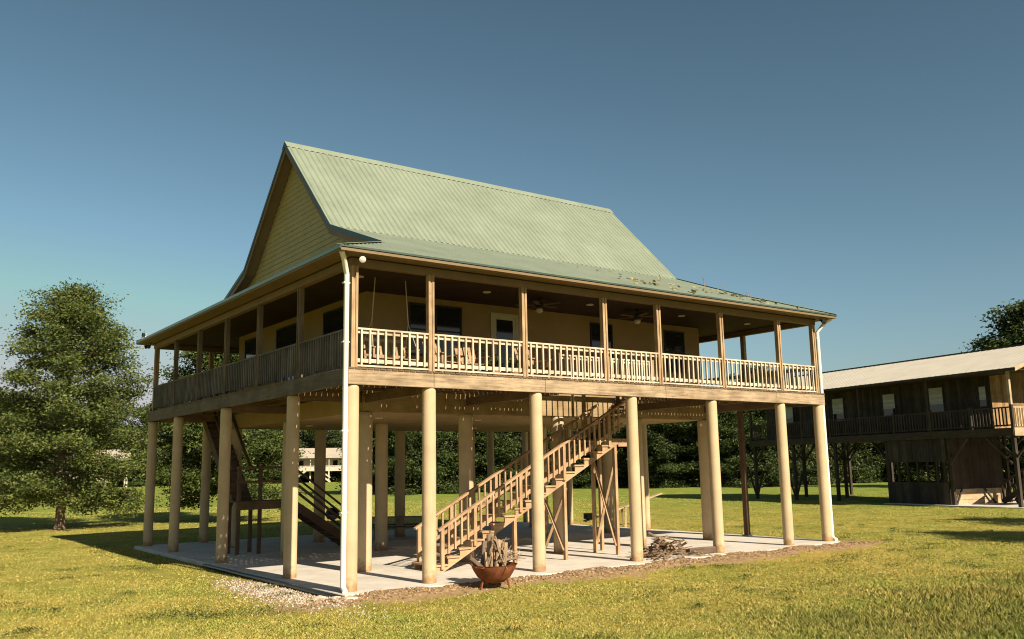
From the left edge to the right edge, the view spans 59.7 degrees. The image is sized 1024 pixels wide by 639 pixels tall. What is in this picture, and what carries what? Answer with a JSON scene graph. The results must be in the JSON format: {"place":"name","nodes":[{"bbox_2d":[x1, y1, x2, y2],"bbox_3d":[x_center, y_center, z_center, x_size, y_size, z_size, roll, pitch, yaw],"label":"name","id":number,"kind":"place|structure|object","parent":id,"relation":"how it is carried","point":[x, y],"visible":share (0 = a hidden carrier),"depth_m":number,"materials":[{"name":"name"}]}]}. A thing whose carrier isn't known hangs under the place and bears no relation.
{"place":"outdoors","nodes":[
{"label":"outdoors","id":0,"kind":"place"},
{"bbox_2d":[190,574,468,633],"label":"gravel","id":1,"kind":"structure","parent":0,"point":[272,589],"depth_m":18.86,"materials":[{"name":"beige gravel"}]},
{"bbox_2d":[475,350,489,373],"bbox_3d":[-0.727,1.317,24.385,0.501,1.032,0.453,6,-12,-36],"label":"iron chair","id":2,"kind":"object","parent":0,"point":[482,356],"visible":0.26,"depth_m":24.51,"materials":[{"name":"metal"}]},
{"bbox_2d":[0,467,1023,638],"bbox_3d":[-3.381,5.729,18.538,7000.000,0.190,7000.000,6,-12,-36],"label":"lawn ground","id":3,"kind":"structure","parent":0,"point":[872,488],"depth_m":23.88,"materials":[{"name":"green plant"}]},
{"bbox_2d":[0,404,69,497],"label":"leafy tree","id":4,"kind":"object","parent":3,"relation":"on","point":[4,464],"visible":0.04,"depth_m":106.90,"materials":[{"name":"green plant"}]},
{"bbox_2d":[38,403,102,492],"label":"leafy tree","id":5,"kind":"object","parent":3,"relation":"on","point":[75,449],"visible":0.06,"depth_m":122.57,"materials":[{"name":"green plant"}]},
{"bbox_2d":[0,277,165,529],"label":"oak tree","id":6,"kind":"object","parent":3,"relation":"on","point":[62,358],"visible":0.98,"depth_m":42.81,"materials":[{"name":"green plant"}]},
{"bbox_2d":[73,449,130,486],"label":"stilt cabin","id":7,"kind":"object","parent":3,"relation":"on","point":[115,452],"visible":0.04,"depth_m":181.99,"materials":[{"name":"paint"}]},
{"bbox_2d":[86,400,139,485],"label":"leafy tree","id":8,"kind":"object","parent":3,"relation":"on","point":[124,424],"visible":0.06,"depth_m":193.34,"materials":[{"name":"green plant"}]},
{"bbox_2d":[113,397,190,486],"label":"leafy tree","id":9,"kind":"object","parent":3,"relation":"on","point":[136,483],"visible":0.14,"depth_m":185.16,"materials":[{"name":"green plant"}]},
{"bbox_2d":[130,351,314,515],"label":"oak tree","id":10,"kind":"object","parent":3,"relation":"on","point":[271,446],"visible":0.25,"depth_m":46.73,"materials":[{"name":"green plant"}]},
{"bbox_2d":[202,564,341,596],"bbox_3d":[-6.022,6.217,21.358,0.140,0.105,8.662,6,-12,-36],"label":"drain pipe","id":11,"kind":"object","parent":3,"relation":"on","point":[279,583],"visible":0.86,"depth_m":20.73,"materials":[{"name":"black plastic"}]},
{"bbox_2d":[257,429,302,482],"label":"leafy tree","id":12,"kind":"object","parent":3,"relation":"on","point":[275,475],"visible":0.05,"depth_m":189.55,"materials":[{"name":"green plant"}]},
{"bbox_2d":[272,448,341,482],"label":"stilt cabin","id":13,"kind":"object","parent":3,"relation":"on","point":[332,458],"visible":0.3,"depth_m":197.37,"materials":[{"name":"paint"}]},
{"bbox_2d":[299,460,303,466],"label":"window","id":14,"kind":"structure","parent":13,"relation":"in","point":[301,462],"depth_m":196.80,"materials":[{"name":"black glass"}]},
{"bbox_2d":[298,430,333,481],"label":"leafy tree","id":15,"kind":"object","parent":3,"relation":"on","point":[309,436],"visible":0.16,"depth_m":211.50,"materials":[{"name":"green plant"}]},
{"bbox_2d":[311,595,327,600],"bbox_3d":[-3.862,5.626,17.951,0.375,0.138,0.260,6,-12,-36],"label":"stone","id":16,"kind":"object","parent":3,"relation":"on","point":[319,597],"visible":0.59,"depth_m":17.87,"materials":[{"name":"beige stone"}]},
{"bbox_2d":[311,430,341,481],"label":"leafy tree","id":17,"kind":"object","parent":3,"relation":"on","point":[334,475],"visible":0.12,"depth_m":207.27,"materials":[{"name":"green plant"}]},
{"bbox_2d":[344,596,357,599],"bbox_3d":[-3.231,5.581,17.748,0.379,0.135,0.271,6,-12,-36],"label":"stone","id":18,"kind":"object","parent":3,"relation":"on","point":[350,597],"visible":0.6,"depth_m":17.69,"materials":[{"name":"beige stone"}]},
{"bbox_2d":[335,430,408,492],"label":"leafy tree","id":19,"kind":"object","parent":3,"relation":"on","point":[373,478],"visible":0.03,"depth_m":100.20,"materials":[{"name":"green plant"}]},
{"bbox_2d":[372,431,458,494],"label":"leafy tree","id":20,"kind":"object","parent":3,"relation":"on","point":[411,466],"visible":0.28,"depth_m":91.72,"materials":[{"name":"green plant"}]},
{"bbox_2d":[405,431,506,493],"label":"leafy tree","id":21,"kind":"object","parent":3,"relation":"on","point":[453,454],"visible":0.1,"depth_m":94.45,"materials":[{"name":"green plant"}]},
{"bbox_2d":[448,431,503,477],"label":"leafy tree","id":22,"kind":"object","parent":3,"relation":"on","point":[478,449],"depth_m":105.13,"materials":[{"name":"green plant"}]},
{"bbox_2d":[134,522,839,596],"bbox_3d":[-1.328,7.650,29.604,17.260,0.400,16.700,6,-12,-36],"label":"concrete pad","id":23,"kind":"object","parent":3,"relation":"on","point":[318,566],"visible":0.34,"depth_m":25.92,"materials":[{"name":"grey concrete"}]},
{"bbox_2d":[201,411,340,555],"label":"wooden staircase","id":24,"kind":"structure","parent":23,"relation":"on","point":[240,495],"depth_m":28.52,"materials":[{"name":"brown wood"}]},
{"bbox_2d":[326,508,338,527],"bbox_3d":[-6.834,7.693,33.973,0.558,1.142,0.582,6,-12,-36],"label":"kettle grill","id":25,"kind":"object","parent":23,"relation":"on","point":[330,514],"visible":0.46,"depth_m":33.86,"materials":[{"name":"grey metal"}]},
{"bbox_2d":[372,516,421,539],"bbox_3d":[-4.024,7.655,32.823,2.500,0.783,1.700,-1,-9,-1],"label":"picnic table","id":26,"kind":"object","parent":23,"relation":"on","point":[389,517],"visible":0.24,"depth_m":32.48,"materials":[{"name":"brown wood"}]},
{"bbox_2d":[135,141,837,593],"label":"stilt house","id":27,"kind":"structure","parent":23,"relation":"on","point":[295,311],"depth_m":26.01,"materials":[{"name":"beige paint"}]},
{"bbox_2d":[244,337,255,358],"bbox_3d":[-8.712,1.397,29.764,0.035,1.550,1.200,6,-12,-36],"label":"window","id":28,"kind":"structure","parent":27,"relation":"in","point":[250,344],"depth_m":29.93,"materials":[{"name":"glass"}]},
{"bbox_2d":[275,322,296,382],"bbox_3d":[-6.904,1.299,27.286,0.035,2.230,1.700,6,-12,-36],"label":"window","id":29,"kind":"structure","parent":27,"relation":"in","point":[285,336],"depth_m":27.45,"materials":[{"name":"glass"}]},
{"bbox_2d":[323,306,343,334],"bbox_3d":[-4.931,0.488,24.680,0.035,1.550,1.400,6,-12,-36],"label":"window","id":30,"kind":"structure","parent":27,"relation":"in","point":[333,319],"depth_m":24.80,"materials":[{"name":"glass"}]},
{"bbox_2d":[363,277,419,361],"bbox_3d":[-2.981,0.003,21.782,1.260,2.011,0.715,6,-12,-36],"label":"porch swing","id":31,"kind":"object","parent":27,"relation":"hanging from","point":[389,356],"visible":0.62,"depth_m":21.79,"materials":[{"name":"brown wood"}]},
{"bbox_2d":[408,302,461,357],"bbox_3d":[-2.083,0.304,24.433,1.700,1.430,0.050,6,-12,-36],"label":"window","id":32,"kind":"structure","parent":27,"relation":"in","point":[448,319],"depth_m":24.53,"materials":[{"name":"glass"}]},
{"bbox_2d":[422,342,462,372],"bbox_3d":[-1.755,0.983,22.148,0.809,1.015,0.700,-9,-13,41],"label":"porch chair","id":33,"kind":"object","parent":27,"relation":"on","point":[441,357],"visible":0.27,"depth_m":22.11,"materials":[{"name":"brown wood"}]},
{"bbox_2d":[454,344,489,373],"bbox_3d":[-1.065,1.074,22.772,0.700,1.015,0.809,4,-11,-27],"label":"porch chair","id":34,"kind":"object","parent":27,"relation":"on","point":[469,360],"visible":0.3,"depth_m":23.01,"materials":[{"name":"brown wood"}]},
{"bbox_2d":[488,353,503,374],"bbox_3d":[-0.383,1.182,22.536,0.567,0.678,0.560,6,-12,-36],"label":"flower pot","id":35,"kind":"object","parent":27,"relation":"on","point":[496,362],"visible":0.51,"depth_m":22.48,"materials":[{"name":"ceramic"}]},
{"bbox_2d":[490,312,518,375],"bbox_3d":[-0.193,0.924,25.721,0.980,2.220,0.060,6,-12,-36],"label":"door","id":36,"kind":"structure","parent":27,"relation":"in","point":[503,326],"depth_m":25.80,"materials":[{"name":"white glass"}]},
{"bbox_2d":[501,354,518,375],"bbox_3d":[0.031,1.215,22.826,0.574,0.694,0.520,6,-12,-36],"label":"flower pot","id":37,"kind":"object","parent":27,"relation":"on","point":[515,364],"visible":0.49,"depth_m":22.78,"materials":[{"name":"ceramic"}]},
{"bbox_2d":[514,348,550,377],"bbox_3d":[0.517,1.185,23.615,0.700,1.015,0.809,7,-13,-41],"label":"porch chair","id":38,"kind":"object","parent":27,"relation":"on","point":[533,361],"visible":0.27,"depth_m":23.56,"materials":[{"name":"brown wood"}]},
{"bbox_2d":[515,298,560,312],"bbox_3d":[0.765,-0.379,24.750,1.271,0.420,1.286,6,-12,-36],"label":"ceiling fan","id":39,"kind":"object","parent":27,"relation":"hanging from","point":[539,305],"visible":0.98,"depth_m":24.64,"materials":[{"name":"wood"}]},
{"bbox_2d":[590,322,613,372],"bbox_3d":[2.828,0.943,27.971,0.930,1.650,0.050,6,-12,-36],"label":"window","id":40,"kind":"structure","parent":27,"relation":"in","point":[595,341],"depth_m":27.94,"materials":[{"name":"glass"}]},
{"bbox_2d":[618,310,652,323],"bbox_3d":[3.775,-0.070,26.947,1.286,0.420,1.271,-5,-10,25],"label":"ceiling fan","id":41,"kind":"object","parent":27,"relation":"hanging from","point":[637,318],"visible":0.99,"depth_m":26.84,"materials":[{"name":"brown wood"}]},
{"bbox_2d":[663,330,685,373],"bbox_3d":[5.468,1.090,29.908,0.960,1.400,0.050,6,-12,-36],"label":"window","id":42,"kind":"structure","parent":27,"relation":"in","point":[674,342],"depth_m":29.93,"materials":[{"name":"glass"}]},
{"bbox_2d":[559,263,797,308],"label":"fallen leaves","id":43,"kind":"object","parent":27,"relation":"on","point":[693,291],"visible":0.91,"depth_m":27.72,"materials":[{"name":"brown plant"}]},
{"bbox_2d":[412,397,626,572],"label":"wooden staircase","id":44,"kind":"structure","parent":23,"relation":"on","point":[599,432],"depth_m":24.25,"materials":[{"name":"brown wood"}]},
{"bbox_2d":[656,547,684,554],"bbox_3d":[4.281,6.285,24.242,0.866,0.113,0.186,11,8,4],"label":"dry stick","id":45,"kind":"object","parent":23,"relation":"on","point":[667,550],"visible":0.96,"depth_m":24.20,"materials":[{"name":"brown wood"}]},
{"bbox_2d":[674,549,700,554],"bbox_3d":[4.696,6.414,24.567,1.002,0.124,0.146,3,20,18],"label":"dry stick","id":46,"kind":"object","parent":23,"relation":"on","point":[687,553],"visible":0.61,"depth_m":24.50,"materials":[{"name":"brown wood"}]},
{"bbox_2d":[686,546,715,552],"bbox_3d":[5.289,6.454,24.922,0.900,0.195,0.213,3,-10,-24],"label":"fallen log","id":47,"kind":"object","parent":23,"relation":"on","point":[710,549],"visible":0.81,"depth_m":24.89,"materials":[{"name":"brown wood"}]},
{"bbox_3d":[3.753,6.323,24.033,0.903,0.092,0.205,-11,4,18],"label":"dry stick","id":48,"kind":"object","parent":23,"relation":"on","visible":0},
{"bbox_2d":[643,551,672,555],"bbox_3d":[3.821,6.268,24.028,0.994,0.181,0.146,-2,-9,4],"label":"dry stick","id":49,"kind":"object","parent":48,"relation":"on","point":[644,553],"visible":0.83,"depth_m":24.00,"materials":[{"name":"brown wood"}]},
{"bbox_2d":[470,562,517,589],"bbox_3d":[-0.388,5.532,19.225,1.024,0.504,1.030,0,-9,-6],"label":"fire bowl","id":50,"kind":"object","parent":3,"relation":"on","point":[494,575],"visible":0.89,"depth_m":18.91,"materials":[{"name":"metal"}]},
{"bbox_2d":[469,557,482,565],"bbox_3d":[-0.752,5.255,19.117,0.359,0.120,0.154,30,-31,38],"label":"firewood log","id":51,"kind":"object","parent":50,"relation":"in","point":[473,561],"visible":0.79,"depth_m":19.10,"materials":[{"name":"wood"}]},
{"bbox_2d":[480,541,486,565],"bbox_3d":[-0.611,5.145,19.262,0.154,0.703,0.119,8,-24,-10],"label":"firewood log","id":52,"kind":"object","parent":50,"relation":"in","point":[484,546],"visible":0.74,"depth_m":19.28,"materials":[{"name":"brown wood"}]},
{"bbox_2d":[483,552,487,566],"bbox_3d":[-0.565,5.207,19.087,0.086,0.434,0.130,-3,-23,-4],"label":"firewood log","id":53,"kind":"object","parent":50,"relation":"in","point":[485,559],"visible":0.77,"depth_m":19.08,"materials":[{"name":"brown wood"}]},
{"bbox_2d":[486,534,493,566],"bbox_3d":[-0.481,5.089,19.256,0.170,0.884,0.107,-4,-23,10],"label":"firewood log","id":54,"kind":"object","parent":50,"relation":"in","point":[488,538],"visible":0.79,"depth_m":19.28,"materials":[{"name":"brown wood"}]},
{"bbox_2d":[489,538,492,566],"bbox_3d":[-0.454,5.064,19.175,0.102,0.700,0.087,-11,-21,39],"label":"dry stick","id":55,"kind":"object","parent":54,"relation":"on","point":[490,552],"visible":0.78,"depth_m":19.16,"materials":[{"name":"brown wood"}]},
{"bbox_2d":[489,541,492,563],"bbox_3d":[-0.446,4.974,19.038,0.068,0.543,0.079,14,-49,-5],"label":"dry stick","id":56,"kind":"object","parent":50,"relation":"in","point":[491,552],"visible":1,"depth_m":19.02,"materials":[{"name":"brown wood"}]},
{"bbox_2d":[494,539,499,566],"bbox_3d":[-0.327,5.157,19.266,0.130,0.794,0.086,-15,-31,35],"label":"firewood log","id":57,"kind":"object","parent":50,"relation":"in","point":[497,560],"visible":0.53,"depth_m":19.25,"materials":[{"name":"brown wood"}]},
{"bbox_2d":[491,537,507,569],"bbox_3d":[-0.259,4.980,19.071,0.101,0.903,0.205,9,-54,-33],"label":"dry stick","id":58,"kind":"object","parent":50,"relation":"in","point":[497,546],"visible":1,"depth_m":19.08,"materials":[{"name":"brown wood"}]},
{"bbox_2d":[500,542,507,565],"bbox_3d":[-0.181,5.192,19.377,0.130,0.689,0.086,11,-22,-15],"label":"firewood log","id":59,"kind":"object","parent":50,"relation":"in","point":[504,544],"visible":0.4,"depth_m":19.46,"materials":[{"name":"brown wood"}]},
{"bbox_2d":[501,547,507,565],"bbox_3d":[-0.166,5.194,19.233,0.130,0.570,0.086,-8,-22,33],"label":"firewood log","id":60,"kind":"object","parent":50,"relation":"in","point":[505,549],"visible":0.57,"depth_m":19.25,"materials":[{"name":"brown wood"}]},
{"bbox_2d":[452,431,550,491],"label":"leafy tree","id":61,"kind":"object","parent":3,"relation":"on","point":[510,450],"visible":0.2,"depth_m":96.08,"materials":[{"name":"green plant"}]},
{"bbox_2d":[71,440,1003,478],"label":"wood","id":62,"kind":"object","parent":3,"relation":"on","point":[336,447],"depth_m":209.28,"materials":[{"name":"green plant"}]},
{"bbox_2d":[507,430,588,487],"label":"leafy tree","id":63,"kind":"object","parent":3,"relation":"on","point":[550,462],"visible":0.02,"depth_m":101.74,"materials":[{"name":"green plant"}]},
{"bbox_2d":[548,429,619,487],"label":"leafy tree","id":64,"kind":"object","parent":3,"relation":"on","point":[585,471],"visible":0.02,"depth_m":106.96,"materials":[{"name":"green plant"}]},
{"bbox_2d":[302,540,892,606],"bbox_3d":[4.166,6.245,22.739,19.819,0.165,1.167,6,-12,-36],"label":"bark debris","id":65,"kind":"object","parent":3,"relation":"on","point":[592,571],"visible":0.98,"depth_m":21.19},
{"bbox_2d":[572,426,651,488],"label":"leafy tree","id":66,"kind":"object","parent":3,"relation":"on","point":[622,466],"visible":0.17,"depth_m":104.06,"materials":[{"name":"green plant"}]},
{"bbox_2d":[583,493,661,526],"bbox_3d":[4.727,8.079,37.618,3.990,1.393,0.988,7,-12,-39],"label":"seesaw","id":67,"kind":"object","parent":3,"relation":"on","point":[587,516],"visible":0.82,"depth_m":37.32,"materials":[{"name":"brown wood"}]},
{"bbox_2d":[617,424,665,483],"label":"leafy tree","id":68,"kind":"object","parent":3,"relation":"on","point":[624,449],"depth_m":106.42,"materials":[{"name":"green plant"}]},
{"bbox_2d":[624,421,699,487],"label":"leafy tree","id":69,"kind":"object","parent":3,"relation":"on","point":[657,441],"visible":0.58,"depth_m":99.40,"materials":[{"name":"green plant"}]},
{"bbox_2d":[660,422,735,486],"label":"leafy tree","id":70,"kind":"object","parent":3,"relation":"on","point":[691,476],"visible":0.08,"depth_m":101.30,"materials":[{"name":"green plant"}]},
{"bbox_2d":[669,410,779,487],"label":"leafy tree","id":71,"kind":"object","parent":3,"relation":"on","point":[728,443],"visible":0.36,"depth_m":96.96,"materials":[{"name":"green plant"}]},
{"bbox_2d":[721,365,816,486],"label":"leafy tree","id":72,"kind":"object","parent":3,"relation":"on","point":[761,417],"visible":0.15,"depth_m":98.44,"materials":[{"name":"green plant"}]},
{"bbox_2d":[573,560,1023,638],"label":"rough grass","id":73,"kind":"structure","parent":3,"relation":"on","point":[1017,628],"depth_m":14.94,"materials":[{"name":"green plant"}]},
{"bbox_2d":[789,444,842,484],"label":"leafy tree","id":74,"kind":"object","parent":3,"relation":"on","point":[811,461],"visible":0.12,"depth_m":102.42,"materials":[{"name":"green plant"}]},
{"bbox_2d":[812,442,884,482],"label":"leafy tree","id":75,"kind":"object","parent":3,"relation":"on","point":[859,468],"visible":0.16,"depth_m":106.92,"materials":[{"name":"green plant"}]},
{"bbox_2d":[852,442,930,481],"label":"leafy tree","id":76,"kind":"object","parent":3,"relation":"on","point":[881,459],"visible":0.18,"depth_m":108.77,"materials":[{"name":"green plant"}]},
{"bbox_2d":[894,462,948,480],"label":"leafy tree","id":77,"kind":"object","parent":3,"relation":"on","point":[922,471],"visible":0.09,"depth_m":106.09,"materials":[{"name":"green plant"}]},
{"bbox_2d":[884,498,1023,508],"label":"cabin pad","id":78,"kind":"object","parent":3,"relation":"on","point":[1013,504],"visible":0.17,"depth_m":49.44,"materials":[{"name":"concrete"}]},
{"bbox_2d":[745,344,1023,506],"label":"raised cabin","id":79,"kind":"object","parent":78,"relation":"on","point":[961,413],"visible":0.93,"depth_m":52.64,"materials":[{"name":"brown wood"}]},
{"bbox_2d":[785,407,793,424],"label":"window","id":80,"kind":"structure","parent":79,"relation":"in","point":[789,411],"depth_m":64.35,"materials":[{"name":"grey glass"}]},
{"bbox_2d":[831,397,844,422],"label":"window","id":81,"kind":"structure","parent":79,"relation":"in","point":[837,404],"depth_m":60.18,"materials":[{"name":"grey glass"}]},
{"bbox_2d":[881,393,896,416],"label":"window","id":82,"kind":"structure","parent":79,"relation":"in","point":[888,400],"depth_m":56.33,"materials":[{"name":"grey glass"}]},
{"bbox_2d":[928,386,945,413],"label":"window","id":83,"kind":"structure","parent":79,"relation":"in","point":[936,394],"depth_m":53.11,"materials":[{"name":"grey glass"}]},
{"bbox_2d":[977,385,988,407],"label":"window","id":84,"kind":"structure","parent":79,"relation":"in","point":[982,394],"depth_m":50.36,"materials":[{"name":"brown glass"}]},
{"bbox_2d":[999,468,1023,503],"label":"cabin staircase","id":85,"kind":"structure","parent":78,"relation":"on","point":[1009,497],"depth_m":50.18,"materials":[{"name":"brown wood"}]},
{"bbox_2d":[961,298,1023,487],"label":"leafy tree","id":86,"kind":"object","parent":3,"relation":"on","point":[1011,329],"visible":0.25,"depth_m":81.77,"materials":[{"name":"green plant"}]},
{"bbox_2d":[0,0,1023,453],"label":"sky","id":87,"kind":"structure","parent":0,"point":[861,162],"materials":[{"name":"blue"}]},
{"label":"dry stick","id":88,"kind":"object","parent":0,"visible":0},
{"bbox_2d":[648,532,680,540],"bbox_3d":[4.194,5.999,24.559,0.913,0.093,0.207,9,19,20],"label":"dry stick","id":89,"kind":"object","parent":88,"relation":"on","point":[651,534],"visible":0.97,"depth_m":24.58,"materials":[{"name":"brown wood"}]}
]}

